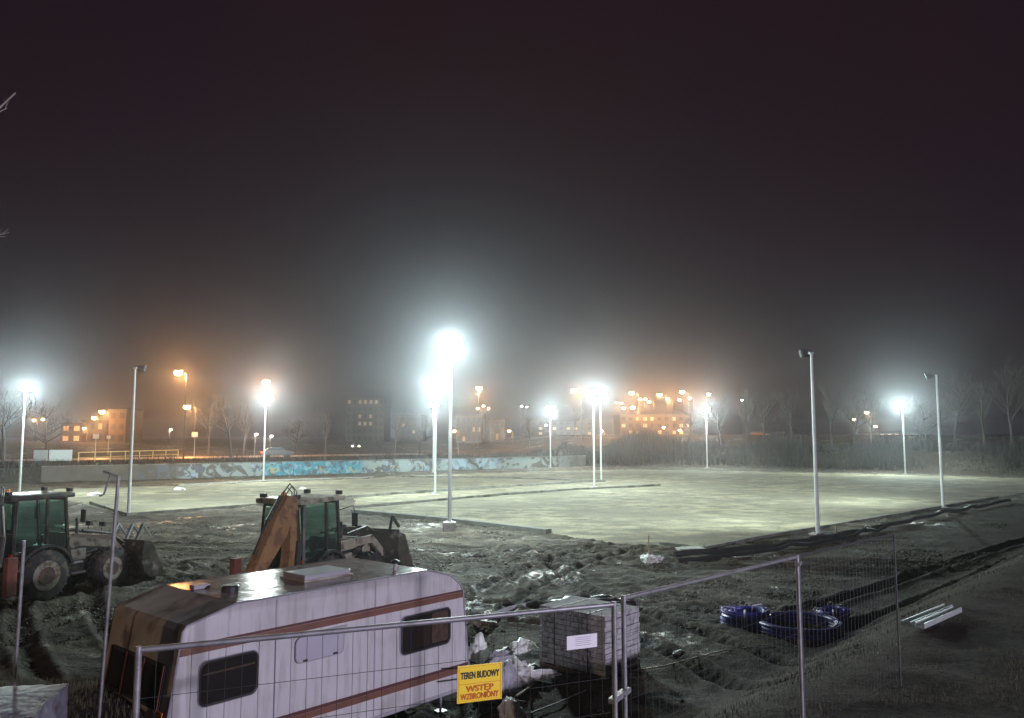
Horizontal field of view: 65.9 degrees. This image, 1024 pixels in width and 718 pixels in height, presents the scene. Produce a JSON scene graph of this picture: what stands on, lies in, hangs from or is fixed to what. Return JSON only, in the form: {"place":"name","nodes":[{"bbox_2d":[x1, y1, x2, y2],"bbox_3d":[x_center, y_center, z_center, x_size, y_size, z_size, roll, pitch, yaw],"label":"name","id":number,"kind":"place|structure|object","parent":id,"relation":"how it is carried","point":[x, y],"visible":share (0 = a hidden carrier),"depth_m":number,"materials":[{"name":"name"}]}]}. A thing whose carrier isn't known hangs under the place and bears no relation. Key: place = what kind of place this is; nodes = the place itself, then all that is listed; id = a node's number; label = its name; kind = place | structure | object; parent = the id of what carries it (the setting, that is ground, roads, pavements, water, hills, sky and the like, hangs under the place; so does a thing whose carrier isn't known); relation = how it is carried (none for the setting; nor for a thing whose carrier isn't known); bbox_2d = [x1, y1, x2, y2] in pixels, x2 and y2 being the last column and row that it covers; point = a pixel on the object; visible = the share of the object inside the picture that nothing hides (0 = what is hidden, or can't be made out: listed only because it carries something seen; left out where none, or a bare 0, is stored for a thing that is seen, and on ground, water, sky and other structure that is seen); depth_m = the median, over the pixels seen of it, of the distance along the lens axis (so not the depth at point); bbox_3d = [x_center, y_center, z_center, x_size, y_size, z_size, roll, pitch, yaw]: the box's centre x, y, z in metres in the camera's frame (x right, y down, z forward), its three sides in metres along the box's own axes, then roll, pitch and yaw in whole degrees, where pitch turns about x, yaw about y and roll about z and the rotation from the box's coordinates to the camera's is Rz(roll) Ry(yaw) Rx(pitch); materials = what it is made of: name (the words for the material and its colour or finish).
{"place":"outdoors","nodes":[
{"label":"outdoors","id":0,"kind":"place"},
{"bbox_2d":[0,455,372,461],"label":"pavement","id":1,"kind":"structure","parent":0,"point":[226,457],"depth_m":105.94,"materials":[{"name":"concrete"}]},
{"bbox_2d":[261,447,293,457],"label":"parked car","id":2,"kind":"object","parent":1,"relation":"on","point":[276,451],"visible":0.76,"depth_m":110.53,"materials":[{"name":"paint"}]},
{"bbox_2d":[0,453,420,460],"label":"road","id":3,"kind":"structure","parent":0,"point":[216,456],"depth_m":110.79,"materials":[{"name":"asphalt"}]},
{"bbox_2d":[0,434,1023,717],"bbox_3d":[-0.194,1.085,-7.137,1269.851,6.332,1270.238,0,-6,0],"label":"ground","id":4,"kind":"structure","parent":0,"point":[694,502],"depth_m":30.68,"materials":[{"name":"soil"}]},
{"bbox_2d":[12,540,25,685],"bbox_3d":[-6.076,3.325,9.725,0.058,2.150,0.040,0,-6,0],"label":"steel post","id":5,"kind":"object","parent":4,"relation":"on","point":[19,612],"visible":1,"depth_m":9.73,"materials":[{"name":"metal"}]},
{"bbox_2d":[0,375,47,462],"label":"bare tree","id":6,"kind":"object","parent":4,"relation":"on","point":[4,410],"visible":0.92,"depth_m":92.37,"materials":[{"name":"grey plant"}]},
{"bbox_2d":[18,384,34,491],"bbox_3d":[-38.992,6.468,62.963,0.621,8.831,1.120,-4,-7,39],"label":"floodlight pole","id":7,"kind":"object","parent":4,"relation":"on","point":[24,387],"visible":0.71,"depth_m":62.93,"materials":[{"name":"metal"}]},
{"bbox_2d":[0,683,68,717],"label":"paving stack","id":8,"kind":"object","parent":4,"relation":"on","point":[37,701],"visible":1,"depth_m":8.22,"materials":[{"name":"grey concrete"}]},
{"bbox_2d":[33,449,47,462],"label":"white board","id":9,"kind":"object","parent":4,"relation":"on","point":[42,455],"visible":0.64,"depth_m":92.75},
{"bbox_2d":[19,398,75,461],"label":"bare tree","id":10,"kind":"object","parent":4,"relation":"on","point":[46,433],"visible":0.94,"depth_m":99.68,"materials":[{"name":"brown plant"}]},
{"bbox_2d":[49,449,72,462],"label":"white board","id":11,"kind":"object","parent":4,"relation":"on","point":[60,455],"visible":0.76,"depth_m":93.51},
{"bbox_2d":[60,423,87,441],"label":"building","id":12,"kind":"structure","parent":4,"relation":"on","point":[78,432],"depth_m":184.21,"materials":[{"name":"paint"}]},
{"bbox_2d":[0,485,165,601],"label":"backhoe loader","id":13,"kind":"object","parent":4,"relation":"on","point":[55,563],"visible":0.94,"depth_m":23.07,"materials":[{"name":"metal"}]},
{"bbox_2d":[81,420,108,441],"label":"building","id":14,"kind":"structure","parent":4,"relation":"on","point":[93,426],"depth_m":186.22,"materials":[{"name":"paint"}]},
{"bbox_2d":[97,470,119,717],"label":"steel post","id":15,"kind":"object","parent":4,"relation":"on","point":[108,593],"visible":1,"depth_m":9.37,"materials":[{"name":"metal"}]},
{"bbox_2d":[108,409,144,442],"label":"house","id":16,"kind":"structure","parent":4,"relation":"on","point":[119,426],"depth_m":177.58,"materials":[{"name":"paint"}]},
{"bbox_2d":[78,450,178,461],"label":"street railing","id":17,"kind":"object","parent":4,"relation":"on","point":[139,455],"visible":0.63,"depth_m":96.15,"materials":[{"name":"metal"}]},
{"bbox_2d":[120,365,146,515],"bbox_3d":[-22.134,4.761,46.324,0.600,8.930,0.959,-2,-6,22],"label":"floodlight pole","id":18,"kind":"object","parent":4,"relation":"on","point":[140,368],"visible":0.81,"depth_m":46.10,"materials":[{"name":"metal"}]},
{"bbox_2d":[173,369,186,455],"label":"street lamp","id":19,"kind":"object","parent":4,"relation":"on","point":[178,372],"visible":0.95,"depth_m":111.74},
{"bbox_2d":[187,386,224,455],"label":"bare tree","id":20,"kind":"object","parent":4,"relation":"on","point":[204,417],"visible":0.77,"depth_m":117.42,"materials":[{"name":"brown plant"}]},
{"bbox_2d":[191,388,249,456],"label":"bare tree","id":21,"kind":"object","parent":4,"relation":"on","point":[228,429],"visible":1,"depth_m":111.34,"materials":[{"name":"brown plant"}]},
{"bbox_2d":[234,396,252,455],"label":"bare tree","id":22,"kind":"object","parent":4,"relation":"on","point":[246,426],"visible":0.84,"depth_m":127.42,"materials":[{"name":"brown plant"}]},
{"bbox_2d":[260,395,271,479],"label":"floodlight pole","id":23,"kind":"object","parent":4,"relation":"on","point":[265,396],"visible":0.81,"depth_m":80.20,"materials":[{"name":"metal"}]},
{"bbox_2d":[178,477,366,485],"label":"kerb","id":24,"kind":"structure","parent":4,"relation":"on","point":[266,480],"depth_m":79.73,"materials":[{"name":"concrete"}]},
{"bbox_2d":[103,557,469,717],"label":"caravan","id":25,"kind":"object","parent":4,"relation":"on","point":[345,592],"visible":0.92,"depth_m":11.23,"materials":[{"name":"metal"}]},
{"bbox_2d":[103,644,166,712],"bbox_3d":[-4.936,4.140,10.307,1.550,0.540,0.117,-5,-7,41],"label":"end window","id":26,"kind":"structure","parent":25,"relation":"in","point":[119,675],"depth_m":10.34,"materials":[{"name":"black glass"}]},
{"bbox_2d":[197,650,258,707],"bbox_3d":[-3.668,4.140,10.255,0.038,0.583,0.848,-5,-7,41],"label":"window","id":27,"kind":"structure","parent":25,"relation":"in","point":[216,678],"depth_m":10.24,"materials":[{"name":"glass"}]},
{"bbox_2d":[295,624,347,663],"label":"window cover","id":28,"kind":"structure","parent":25,"relation":"in","point":[310,649],"depth_m":11.28,"materials":[{"name":"plastic"}]},
{"bbox_2d":[400,606,450,655],"bbox_3d":[-1.391,4.417,12.859,0.038,0.615,1.118,-5,-7,41],"label":"window","id":29,"kind":"structure","parent":25,"relation":"in","point":[414,639],"depth_m":12.83,"materials":[{"name":"glass"}]},
{"bbox_2d":[0,443,589,478],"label":"dry weeds","id":30,"kind":"object","parent":4,"relation":"on","point":[34,464],"visible":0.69,"depth_m":96.41,"materials":[{"name":"plant"}]},
{"bbox_2d":[279,417,312,453],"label":"bare tree","id":31,"kind":"object","parent":4,"relation":"on","point":[295,438],"visible":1,"depth_m":134.08,"materials":[{"name":"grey plant"}]},
{"bbox_2d":[40,455,585,481],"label":"graffiti wall","id":32,"kind":"structure","parent":4,"relation":"on","point":[139,472],"depth_m":91.54,"materials":[{"name":"concrete"}]},
{"bbox_2d":[229,483,414,574],"bbox_3d":[-5.499,5.072,22.093,2.680,3.436,7.060,-2,-6,23],"label":"backhoe loader","id":33,"kind":"object","parent":4,"relation":"on","point":[280,543],"visible":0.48,"depth_m":21.18,"materials":[{"name":"metal"}]},
{"bbox_2d":[317,406,332,452],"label":"bare tree","id":34,"kind":"object","parent":4,"relation":"on","point":[324,424],"visible":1,"depth_m":139.25,"materials":[{"name":"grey plant"}]},
{"bbox_2d":[89,480,600,515],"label":"kerb","id":35,"kind":"structure","parent":4,"relation":"on","point":[243,505],"depth_m":59.44,"materials":[{"name":"concrete"}]},
{"bbox_2d":[346,398,391,440],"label":"apartment block","id":36,"kind":"structure","parent":4,"relation":"on","point":[367,419],"depth_m":229.43,"materials":[{"name":"grey paint"}]},
{"bbox_2d":[132,601,617,717],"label":"site fence","id":37,"kind":"object","parent":4,"relation":"on","point":[139,650],"visible":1,"depth_m":5.46,"materials":[{"name":"metal"}]},
{"bbox_2d":[457,661,501,703],"bbox_3d":[-0.237,2.332,5.710,0.344,0.260,0.036,3,-6,-23],"label":"warning sign","id":38,"kind":"object","parent":37,"relation":"attached to","point":[479,682],"visible":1,"depth_m":5.69,"materials":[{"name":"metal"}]},
{"bbox_2d":[567,633,596,649],"bbox_3d":[0.536,2.161,6.044,0.261,0.102,0.007,2,-6,-22],"label":"paper notice","id":39,"kind":"object","parent":37,"relation":"attached to","point":[582,641],"visible":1,"depth_m":6.04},
{"bbox_2d":[388,404,413,451],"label":"bare tree","id":40,"kind":"object","parent":4,"relation":"on","point":[402,429],"visible":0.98,"depth_m":149.42,"materials":[{"name":"grey plant"}]},
{"bbox_2d":[394,415,426,440],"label":"apartment block","id":41,"kind":"structure","parent":4,"relation":"on","point":[410,435],"depth_m":239.09,"materials":[{"name":"grey paint"}]},
{"bbox_2d":[408,404,432,453],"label":"bare tree","id":42,"kind":"object","parent":4,"relation":"on","point":[417,423],"visible":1,"depth_m":137.22,"materials":[{"name":"grey plant"}]},
{"bbox_2d":[429,403,437,472],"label":"floodlight pole","id":43,"kind":"object","parent":4,"relation":"on","point":[431,405],"visible":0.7,"depth_m":99.59,"materials":[{"name":"metal"}]},
{"bbox_2d":[428,379,442,494],"bbox_3d":[-6.001,6.172,61.983,1.120,9.131,0.621,-1,-6,7],"label":"floodlight pole","id":44,"kind":"object","parent":4,"relation":"on","point":[437,382],"visible":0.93,"depth_m":62.06,"materials":[{"name":"metal"}]},
{"bbox_2d":[351,509,551,533],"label":"kerb wall","id":45,"kind":"structure","parent":4,"relation":"on","point":[484,523],"depth_m":41.41,"materials":[{"name":"concrete"}]},
{"bbox_2d":[440,341,462,531],"bbox_3d":[-2.999,3.765,38.410,1.120,9.291,0.631,1,-6,-7],"label":"floodlight pole","id":46,"kind":"object","parent":4,"relation":"on","point":[449,525],"visible":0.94,"depth_m":38.33,"materials":[{"name":"metal"}]},
{"bbox_2d":[455,415,483,442],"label":"house","id":47,"kind":"structure","parent":4,"relation":"on","point":[467,427],"depth_m":189.28,"materials":[{"name":"paint"}]},
{"bbox_2d":[468,632,488,663],"bbox_3d":[-0.708,5.910,16.228,0.467,0.582,0.416,-1,-6,7],"label":"rubbish sack","id":48,"kind":"object","parent":4,"relation":"on","point":[477,648],"visible":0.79,"depth_m":16.14,"materials":[{"name":"white plastic"}]},
{"bbox_2d":[466,620,498,627],"bbox_3d":[-0.769,6.393,19.189,0.905,0.171,0.419,0,-6,0],"label":"white bag","id":49,"kind":"object","parent":4,"relation":"on","point":[482,623],"visible":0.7,"depth_m":19.06,"materials":[{"name":"plastic"}]},
{"bbox_2d":[477,669,508,703],"bbox_3d":[-0.332,5.685,13.916,0.685,0.587,0.672,3,-6,-30],"label":"rubbish sack","id":50,"kind":"object","parent":4,"relation":"on","point":[504,683],"visible":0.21,"depth_m":13.70,"materials":[{"name":"grey plastic"}]},
{"bbox_2d":[489,418,505,440],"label":"house","id":51,"kind":"structure","parent":4,"relation":"on","point":[497,429],"depth_m":199.19,"materials":[{"name":"paint"}]},
{"bbox_2d":[484,646,514,663],"bbox_3d":[-0.225,5.959,15.793,0.806,0.390,0.480,4,-7,-34],"label":"rubbish sack","id":52,"kind":"object","parent":4,"relation":"on","point":[493,654],"visible":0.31,"depth_m":15.71,"materials":[{"name":"grey plastic"}]},
{"bbox_2d":[504,638,537,654],"bbox_3d":[0.193,5.773,15.997,0.372,0.233,0.888,-4,-7,38],"label":"rubbish sack","id":53,"kind":"object","parent":52,"relation":"on","point":[525,645],"visible":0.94,"depth_m":15.83,"materials":[{"name":"white plastic"}]},
{"bbox_2d":[395,476,605,481],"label":"kerb","id":54,"kind":"structure","parent":4,"relation":"on","point":[502,477],"depth_m":85.39,"materials":[{"name":"concrete"}]},
{"bbox_2d":[466,597,541,624],"bbox_3d":[-0.248,6.539,20.472,0.326,0.186,3.424,-4,-7,34],"label":"plastic strip","id":55,"kind":"object","parent":4,"relation":"on","point":[513,607],"visible":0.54,"depth_m":20.90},
{"bbox_2d":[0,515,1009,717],"bbox_3d":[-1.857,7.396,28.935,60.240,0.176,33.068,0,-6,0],"label":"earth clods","id":56,"kind":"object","parent":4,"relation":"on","point":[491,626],"visible":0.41,"depth_m":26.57,"materials":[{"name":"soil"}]},
{"bbox_2d":[354,484,660,507],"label":"kerb","id":57,"kind":"structure","parent":4,"relation":"on","point":[438,499],"depth_m":60.02,"materials":[{"name":"concrete"}]},
{"bbox_2d":[497,696,526,717],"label":"rubbish sack","id":58,"kind":"object","parent":4,"relation":"on","point":[507,708],"visible":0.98,"depth_m":12.74,"materials":[{"name":"brown plastic"}]},
{"bbox_2d":[502,659,521,698],"bbox_3d":[-0.113,5.688,14.089,0.611,0.611,0.677,-2,-6,21],"label":"rubbish sack","id":59,"kind":"object","parent":4,"relation":"on","point":[508,667],"visible":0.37,"depth_m":13.97,"materials":[{"name":"grey plastic"}]},
{"bbox_2d":[512,656,537,687],"bbox_3d":[0.100,5.747,14.578,0.766,0.482,0.596,0,-6,0],"label":"rubbish sack","id":60,"kind":"object","parent":4,"relation":"on","point":[526,677],"visible":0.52,"depth_m":14.50,"materials":[{"name":"white plastic"}]},
{"bbox_2d":[514,416,543,447],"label":"bare tree","id":61,"kind":"object","parent":4,"relation":"on","point":[535,426],"visible":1,"depth_m":149.34,"materials":[{"name":"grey plant"}]},
{"bbox_2d":[533,669,562,679],"bbox_3d":[0.506,5.847,14.712,0.908,0.156,0.313,2,-6,-17],"label":"rubbish sack","id":62,"kind":"object","parent":4,"relation":"on","point":[549,674],"visible":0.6,"depth_m":14.66,"materials":[{"name":"white plastic"}]},
{"bbox_2d":[526,690,586,714],"bbox_3d":[0.784,5.870,13.515,0.055,0.029,1.650,-5,-7,42],"label":"thin rod","id":63,"kind":"object","parent":4,"relation":"on","point":[556,703],"visible":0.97,"depth_m":13.44,"materials":[{"name":"metal"}]},
{"bbox_2d":[528,420,592,435],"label":"apartment block","id":64,"kind":"structure","parent":4,"relation":"on","point":[560,427],"depth_m":204.19,"materials":[{"name":"grey paint"}]},
{"bbox_2d":[562,402,590,437],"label":"bare tree","id":65,"kind":"object","parent":4,"relation":"on","point":[575,412],"visible":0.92,"depth_m":159.94,"materials":[{"name":"grey plant"}]},
{"bbox_2d":[539,596,639,679],"bbox_3d":[1.545,5.550,15.792,1.623,1.228,1.244,-5,-7,41],"label":"paving stack","id":66,"kind":"object","parent":4,"relation":"on","point":[591,621],"visible":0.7,"depth_m":15.40,"materials":[{"name":"grey concrete"}]},
{"bbox_2d":[548,594,642,610],"bbox_3d":[2.184,6.389,20.706,2.504,0.486,1.462,0,-6,0],"label":"plastic sheet","id":67,"kind":"object","parent":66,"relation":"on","point":[609,598],"visible":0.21,"depth_m":20.54,"materials":[{"name":"plastic"}]},
{"bbox_2d":[587,390,598,486],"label":"floodlight pole","id":68,"kind":"object","parent":4,"relation":"on","point":[591,392],"visible":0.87,"depth_m":70.48,"materials":[{"name":"metal"}]},
{"bbox_2d":[595,391,605,479],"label":"floodlight pole","id":69,"kind":"object","parent":4,"relation":"on","point":[602,393],"visible":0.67,"depth_m":80.12,"materials":[{"name":"metal"}]},
{"bbox_2d":[612,415,692,434],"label":"apartment block","id":70,"kind":"structure","parent":4,"relation":"on","point":[620,423],"depth_m":214.31,"materials":[{"name":"paint"}]},
{"bbox_2d":[640,553,664,562],"bbox_3d":[5.056,7.190,28.462,0.891,0.376,0.629,-1,-6,10],"label":"white bag","id":71,"kind":"object","parent":4,"relation":"on","point":[648,558],"visible":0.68,"depth_m":28.31,"materials":[{"name":"plastic"}]},
{"bbox_2d":[659,542,711,548],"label":"kerb","id":72,"kind":"structure","parent":4,"relation":"on","point":[668,543],"depth_m":33.01,"materials":[{"name":"concrete"}]},
{"bbox_2d":[675,546,705,550],"bbox_3d":[7.149,7.626,31.778,1.100,0.090,0.700,1,-6,-11],"label":"concrete slab","id":73,"kind":"object","parent":4,"relation":"on","point":[686,548],"depth_m":31.72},
{"bbox_2d":[674,402,708,439],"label":"bare tree","id":74,"kind":"object","parent":4,"relation":"on","point":[690,421],"visible":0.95,"depth_m":130.43,"materials":[{"name":"grey plant"}]},
{"bbox_2d":[631,644,772,670],"bbox_3d":[3.963,6.107,16.250,3.884,0.043,0.179,3,-6,-31],"label":"thin rod","id":75,"kind":"object","parent":4,"relation":"on","point":[693,658],"visible":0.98,"depth_m":16.02,"materials":[{"name":"metal"}]},
{"bbox_2d":[621,554,804,717],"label":"site fence","id":76,"kind":"object","parent":4,"relation":"on","point":[624,598],"visible":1,"depth_m":7.49,"materials":[{"name":"metal"}]},
{"bbox_2d":[608,687,630,703],"bbox_3d":[0.851,2.665,6.265,0.110,0.040,0.340,-3,-6,30],"label":"fence clamp","id":77,"kind":"object","parent":76,"relation":"attached to","point":[622,693],"visible":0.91,"depth_m":6.23,"materials":[{"name":"metal"}]},
{"bbox_2d":[701,388,730,443],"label":"bare tree","id":78,"kind":"object","parent":4,"relation":"on","point":[717,412],"visible":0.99,"depth_m":127.70,"materials":[{"name":"grey plant"}]},
{"bbox_2d":[719,603,770,628],"bbox_3d":[5.685,6.272,19.287,1.212,0.451,1.216,-2,-6,17],"label":"pipe coil","id":79,"kind":"object","parent":4,"relation":"on","point":[749,617],"visible":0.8,"depth_m":18.96,"materials":[{"name":"plastic"}]},
{"bbox_2d":[733,383,757,444],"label":"bare tree","id":80,"kind":"object","parent":4,"relation":"on","point":[745,398],"visible":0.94,"depth_m":125.44,"materials":[{"name":"grey plant"}]},
{"bbox_2d":[741,392,780,440],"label":"bare tree","id":81,"kind":"object","parent":4,"relation":"on","point":[762,419],"visible":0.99,"depth_m":122.72,"materials":[{"name":"grey plant"}]},
{"bbox_2d":[677,525,887,561],"bbox_3d":[12.194,7.579,32.813,15.209,0.353,0.987,4,-7,-38],"label":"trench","id":82,"kind":"object","parent":4,"relation":"on","point":[752,552],"visible":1,"depth_m":30.89,"materials":[{"name":"soil"}]},
{"bbox_2d":[771,383,800,443],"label":"bare tree","id":83,"kind":"object","parent":4,"relation":"on","point":[782,408],"visible":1,"depth_m":120.70,"materials":[{"name":"grey plant"}]},
{"bbox_2d":[558,423,1023,473],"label":"brush thicket","id":84,"kind":"object","parent":4,"relation":"on","point":[642,444],"visible":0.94,"depth_m":112.31,"materials":[{"name":"plant"}]},
{"bbox_2d":[756,611,843,641],"bbox_3d":[6.727,6.250,18.580,1.969,0.361,1.944,-3,-6,31],"label":"pipe coil","id":85,"kind":"object","parent":4,"relation":"on","point":[819,618],"visible":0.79,"depth_m":18.18,"materials":[{"name":"plastic"}]},
{"bbox_2d":[799,349,824,534],"bbox_3d":[14.153,3.907,37.270,0.600,8.830,0.959,2,-6,-15],"label":"floodlight pole","id":86,"kind":"object","parent":4,"relation":"on","point":[803,353],"visible":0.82,"depth_m":37.02,"materials":[{"name":"metal"}]},
{"bbox_2d":[816,377,842,446],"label":"bare tree","id":87,"kind":"object","parent":4,"relation":"on","point":[830,406],"visible":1,"depth_m":117.46,"materials":[{"name":"grey plant"}]},
{"bbox_2d":[814,604,849,621],"bbox_3d":[8.060,6.363,19.757,0.908,0.356,0.838,0,-6,0],"label":"pipe coil","id":88,"kind":"object","parent":4,"relation":"on","point":[840,610],"visible":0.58,"depth_m":19.64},
{"bbox_2d":[673,499,1010,556],"bbox_3d":[20.474,8.354,41.265,37.755,0.403,1.462,5,-7,-42],"label":"trench","id":89,"kind":"object","parent":4,"relation":"on","point":[683,553],"visible":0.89,"depth_m":33.81,"materials":[{"name":"soil"}]},
{"bbox_2d":[798,532,901,717],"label":"site fence","id":90,"kind":"object","parent":4,"relation":"on","point":[896,590],"visible":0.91,"depth_m":9.62,"materials":[{"name":"metal"}]},
{"bbox_2d":[703,496,997,547],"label":"kerb","id":91,"kind":"structure","parent":4,"relation":"on","point":[782,533],"depth_m":39.91,"materials":[{"name":"concrete"}]},
{"bbox_2d":[836,392,886,442],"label":"bare tree","id":92,"kind":"object","parent":4,"relation":"on","point":[852,416],"visible":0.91,"depth_m":115.03,"materials":[{"name":"grey plant"}]},
{"bbox_2d":[853,381,883,440],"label":"bare tree","id":93,"kind":"object","parent":4,"relation":"on","point":[865,410],"visible":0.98,"depth_m":113.51,"materials":[{"name":"grey plant"}]},
{"bbox_2d":[858,432,901,434],"bbox_3d":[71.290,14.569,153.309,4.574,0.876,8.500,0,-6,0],"label":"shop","id":94,"kind":"structure","parent":4,"relation":"on","point":[880,433],"depth_m":149.34,"materials":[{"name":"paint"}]},
{"bbox_2d":[897,403,906,473],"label":"floodlight pole","id":95,"kind":"object","parent":4,"relation":"on","point":[902,404],"visible":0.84,"depth_m":94.96,"materials":[{"name":"metal"}]},
{"bbox_2d":[899,392,950,443],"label":"bare tree","id":96,"kind":"object","parent":4,"relation":"on","point":[923,419],"visible":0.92,"depth_m":109.50,"materials":[{"name":"grey plant"}]},
{"bbox_2d":[901,603,952,626],"bbox_3d":[7.486,4.604,14.227,1.782,0.137,0.160,5,-7,-40],"label":"metal profile","id":97,"kind":"object","parent":4,"relation":"on","point":[909,621],"visible":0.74,"depth_m":14.11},
{"bbox_2d":[924,372,949,507],"bbox_3d":[27.287,5.241,50.771,0.600,8.830,0.959,4,-7,-39],"label":"floodlight pole","id":98,"kind":"object","parent":4,"relation":"on","point":[928,375],"visible":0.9,"depth_m":50.56,"materials":[{"name":"metal"}]},
{"bbox_2d":[914,606,961,628],"bbox_3d":[7.521,4.541,13.918,1.799,0.094,0.160,5,-7,-43],"label":"metal profile","id":99,"kind":"object","parent":4,"relation":"on","point":[935,618],"visible":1,"depth_m":13.81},
{"bbox_2d":[938,371,985,448],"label":"bare tree","id":100,"kind":"object","parent":4,"relation":"on","point":[958,409],"visible":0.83,"depth_m":105.66,"materials":[{"name":"grey plant"}]},
{"bbox_2d":[969,375,995,443],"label":"bare tree","id":101,"kind":"object","parent":4,"relation":"on","point":[982,407],"visible":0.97,"depth_m":102.46,"materials":[{"name":"grey plant"}]},
{"bbox_2d":[983,354,1023,449],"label":"bare tree","id":102,"kind":"object","parent":4,"relation":"on","point":[1008,405],"visible":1,"depth_m":98.87,"materials":[{"name":"grey plant"}]},
{"bbox_2d":[0,0,1023,437],"label":"sky","id":103,"kind":"structure","parent":0,"point":[310,198],"materials":[{"name":"black"}]},
{"bbox_2d":[482,434,577,441],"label":"road","id":104,"kind":"structure","parent":0,"point":[528,438],"depth_m":191.10,"materials":[{"name":"asphalt"}]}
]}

